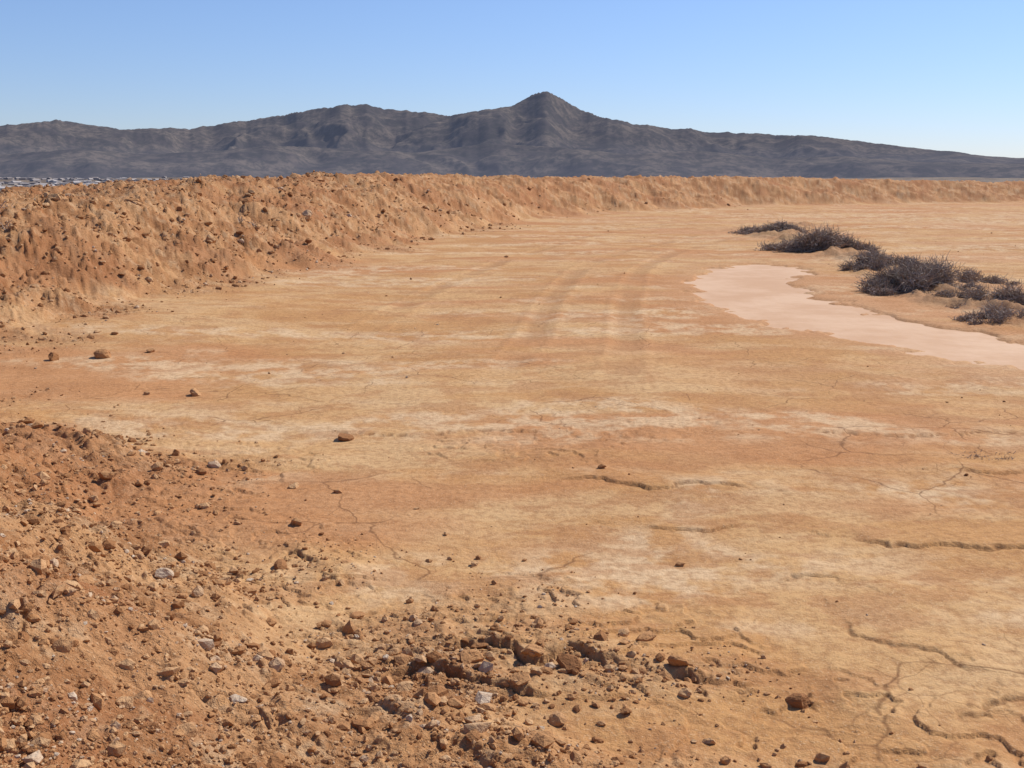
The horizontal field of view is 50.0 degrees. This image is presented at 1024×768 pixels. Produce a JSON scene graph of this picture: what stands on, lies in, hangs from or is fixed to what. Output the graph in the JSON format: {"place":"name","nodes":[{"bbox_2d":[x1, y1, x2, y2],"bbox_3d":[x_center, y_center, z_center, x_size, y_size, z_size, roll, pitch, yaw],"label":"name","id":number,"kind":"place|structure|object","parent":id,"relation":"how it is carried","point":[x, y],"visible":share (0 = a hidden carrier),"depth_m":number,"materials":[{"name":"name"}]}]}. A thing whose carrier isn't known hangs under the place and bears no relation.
{"place":"outdoors","nodes":[
{"label":"outdoors","id":0,"kind":"place"},
{"bbox_2d":[0,170,1023,767],"bbox_3d":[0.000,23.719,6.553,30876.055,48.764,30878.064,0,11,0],"label":"ground","id":1,"kind":"structure","parent":0,"point":[490,432],"depth_m":11.19,"materials":[{"name":"brown soil"}]},
{"bbox_2d":[0,207,11,230],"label":"dead branch","id":2,"kind":"object","parent":1,"relation":"on","point":[5,226],"visible":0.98,"depth_m":25.29,"materials":[{"name":"wood"}]},
{"bbox_2d":[48,352,58,360],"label":"rock","id":3,"kind":"object","parent":1,"relation":"on","point":[53,356],"visible":0.98,"depth_m":17.40,"materials":[{"name":"stone"}]},
{"bbox_2d":[94,349,110,358],"bbox_3d":[-6.608,-0.471,17.734,0.273,0.194,0.294,0,11,0],"label":"rock","id":4,"kind":"object","parent":1,"relation":"on","point":[101,353],"visible":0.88,"depth_m":17.62,"materials":[{"name":"stone"}]},
{"bbox_2d":[110,521,121,527],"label":"rock","id":5,"kind":"object","parent":1,"relation":"on","point":[115,524],"visible":0.96,"depth_m":8.02,"materials":[{"name":"stone"}]},
{"bbox_2d":[0,176,269,189],"bbox_3d":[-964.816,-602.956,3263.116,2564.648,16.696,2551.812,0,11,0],"label":"distant town","id":6,"kind":"object","parent":1,"relation":"on","point":[51,181],"visible":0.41,"depth_m":3326.38},
{"bbox_2d":[146,348,154,352],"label":"rock","id":7,"kind":"object","parent":1,"relation":"on","point":[150,350],"visible":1,"depth_m":18.20,"materials":[{"name":"stone"}]},
{"bbox_2d":[155,568,173,578],"bbox_3d":[-2.339,1.278,7.392,0.129,0.084,0.110,0,11,0],"label":"rock","id":8,"kind":"object","parent":1,"relation":"on","point":[167,573],"visible":0.91,"depth_m":7.36,"materials":[{"name":"stone"}]},
{"bbox_2d":[190,388,200,395],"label":"rock","id":9,"kind":"object","parent":1,"relation":"on","point":[194,392],"visible":1,"depth_m":14.84,"materials":[{"name":"stone"}]},
{"bbox_2d":[230,694,247,702],"bbox_3d":[-1.351,1.551,5.401,0.098,0.035,0.079,9,14,39],"label":"rock","id":10,"kind":"object","parent":1,"relation":"on","point":[236,698],"visible":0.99,"depth_m":5.38,"materials":[{"name":"stone"}]},
{"bbox_2d":[234,213,260,227],"bbox_3d":[-8.528,-5.284,35.627,0.894,0.650,0.826,0,11,0],"label":"dry weed","id":11,"kind":"object","parent":1,"relation":"on","point":[239,218],"visible":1,"depth_m":35.72,"materials":[{"name":"brown plant"}]},
{"bbox_2d":[274,559,286,569],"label":"rock","id":12,"kind":"object","parent":1,"relation":"on","point":[280,564],"visible":1,"depth_m":8.27,"materials":[{"name":"stone"}]},
{"bbox_2d":[288,482,298,488],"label":"rock","id":13,"kind":"object","parent":1,"relation":"on","point":[294,485],"visible":1,"depth_m":10.56,"materials":[{"name":"stone"}]},
{"bbox_2d":[338,433,353,440],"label":"rock","id":14,"kind":"object","parent":1,"relation":"on","point":[345,437],"visible":1,"depth_m":12.39,"materials":[{"name":"stone"}]},
{"bbox_2d":[349,611,365,618],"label":"rock","id":15,"kind":"object","parent":1,"relation":"on","point":[357,614],"visible":1,"depth_m":7.43,"materials":[{"name":"stone"}]},
{"bbox_2d":[458,650,483,662],"bbox_3d":[-0.255,1.643,6.610,0.159,0.085,0.127,-6,13,-30],"label":"rock","id":16,"kind":"object","parent":1,"relation":"on","point":[471,656],"visible":0.89,"depth_m":6.58,"materials":[{"name":"stone"}]},
{"bbox_2d":[0,170,1015,767],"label":"rubble","id":17,"kind":"object","parent":1,"relation":"on","point":[190,728],"visible":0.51,"depth_m":6.36,"materials":[{"name":"stone"}]},
{"bbox_2d":[521,643,544,656],"bbox_3d":[0.125,1.625,6.694,0.148,0.072,0.110,0,11,0],"label":"rock","id":18,"kind":"object","parent":1,"relation":"on","point":[537,650],"visible":0.98,"depth_m":6.66,"materials":[{"name":"stone"}]},
{"bbox_2d":[556,653,581,673],"bbox_3d":[0.344,1.668,6.551,0.111,0.082,0.208,-4,12,-20],"label":"rock","id":19,"kind":"object","parent":1,"relation":"on","point":[568,662],"visible":0.98,"depth_m":6.53,"materials":[{"name":"stone"}]},
{"bbox_2d":[668,655,688,665],"bbox_3d":[1.000,1.667,6.588,0.130,0.090,0.098,0,11,0],"label":"rock","id":20,"kind":"object","parent":1,"relation":"on","point":[674,660],"visible":1,"depth_m":6.56,"materials":[{"name":"stone"}]},
{"bbox_2d":[728,216,808,234],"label":"dry bush","id":21,"kind":"object","parent":1,"relation":"on","point":[775,226],"visible":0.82,"depth_m":50.76,"materials":[{"name":"grey plant"}]},
{"bbox_2d":[785,693,810,708],"bbox_3d":[1.620,1.798,6.219,0.143,0.092,0.115,0,11,0],"label":"rock","id":22,"kind":"object","parent":1,"relation":"on","point":[799,700],"visible":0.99,"depth_m":6.19,"materials":[{"name":"stone"}]},
{"bbox_2d":[753,221,880,252],"bbox_3d":[11.149,-5.186,39.983,4.597,1.546,2.748,0,11,0],"label":"dry bush","id":23,"kind":"object","parent":1,"relation":"on","point":[816,240],"visible":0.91,"depth_m":39.37,"materials":[{"name":"grey plant"}]},
{"bbox_2d":[684,265,1023,369],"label":"mud puddle","id":24,"kind":"object","parent":1,"relation":"on","point":[762,292],"visible":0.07,"depth_m":22.58,"materials":[{"name":"beige soil"}]},
{"bbox_2d":[837,245,925,271],"bbox_3d":[10.991,-3.640,32.529,2.802,0.936,1.924,0,11,0],"label":"dry bush","id":25,"kind":"object","parent":1,"relation":"on","point":[870,259],"visible":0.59,"depth_m":32.47,"materials":[{"name":"grey plant"}]},
{"bbox_2d":[851,251,984,295],"bbox_3d":[9.939,-2.601,27.100,3.164,1.473,2.510,0,11,0],"label":"dry bush","id":26,"kind":"object","parent":1,"relation":"on","point":[909,278],"visible":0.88,"depth_m":26.64,"materials":[{"name":"grey plant"}]},
{"bbox_2d":[930,278,1023,308],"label":"dry bush","id":27,"kind":"object","parent":1,"relation":"on","point":[1009,292],"visible":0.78,"depth_m":24.26,"materials":[{"name":"grey plant"}]},
{"bbox_2d":[948,298,1023,324],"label":"dry bush","id":28,"kind":"object","parent":1,"relation":"on","point":[991,314],"visible":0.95,"depth_m":21.75,"materials":[{"name":"grey plant"}]},
{"bbox_2d":[954,262,1019,284],"bbox_3d":[12.343,-2.949,29.561,2.694,0.777,1.724,0,11,0],"label":"dry bush","id":29,"kind":"object","parent":1,"relation":"on","point":[972,276],"visible":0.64,"depth_m":29.20,"materials":[{"name":"grey plant"}]},
{"bbox_2d":[0,91,1023,162],"bbox_3d":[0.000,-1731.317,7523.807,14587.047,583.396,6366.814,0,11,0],"label":"mountain range","id":30,"kind":"structure","parent":0,"point":[547,119],"depth_m":7582.41,"materials":[{"name":"grey stone"}]},
{"bbox_2d":[0,143,1023,178],"bbox_3d":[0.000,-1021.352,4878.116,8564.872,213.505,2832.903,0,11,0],"label":"foothills","id":31,"kind":"structure","parent":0,"point":[486,159],"depth_m":5021.74,"materials":[{"name":"grey stone"}]},
{"bbox_2d":[0,0,1023,157],"label":"sky","id":32,"kind":"structure","parent":0,"point":[939,75],"materials":[{"name":"blue"}]},
{"bbox_2d":[952,450,1015,459],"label":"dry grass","id":33,"kind":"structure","parent":0,"point":[976,455],"depth_m":11.47,"materials":[{"name":"brown plant"}]}
]}

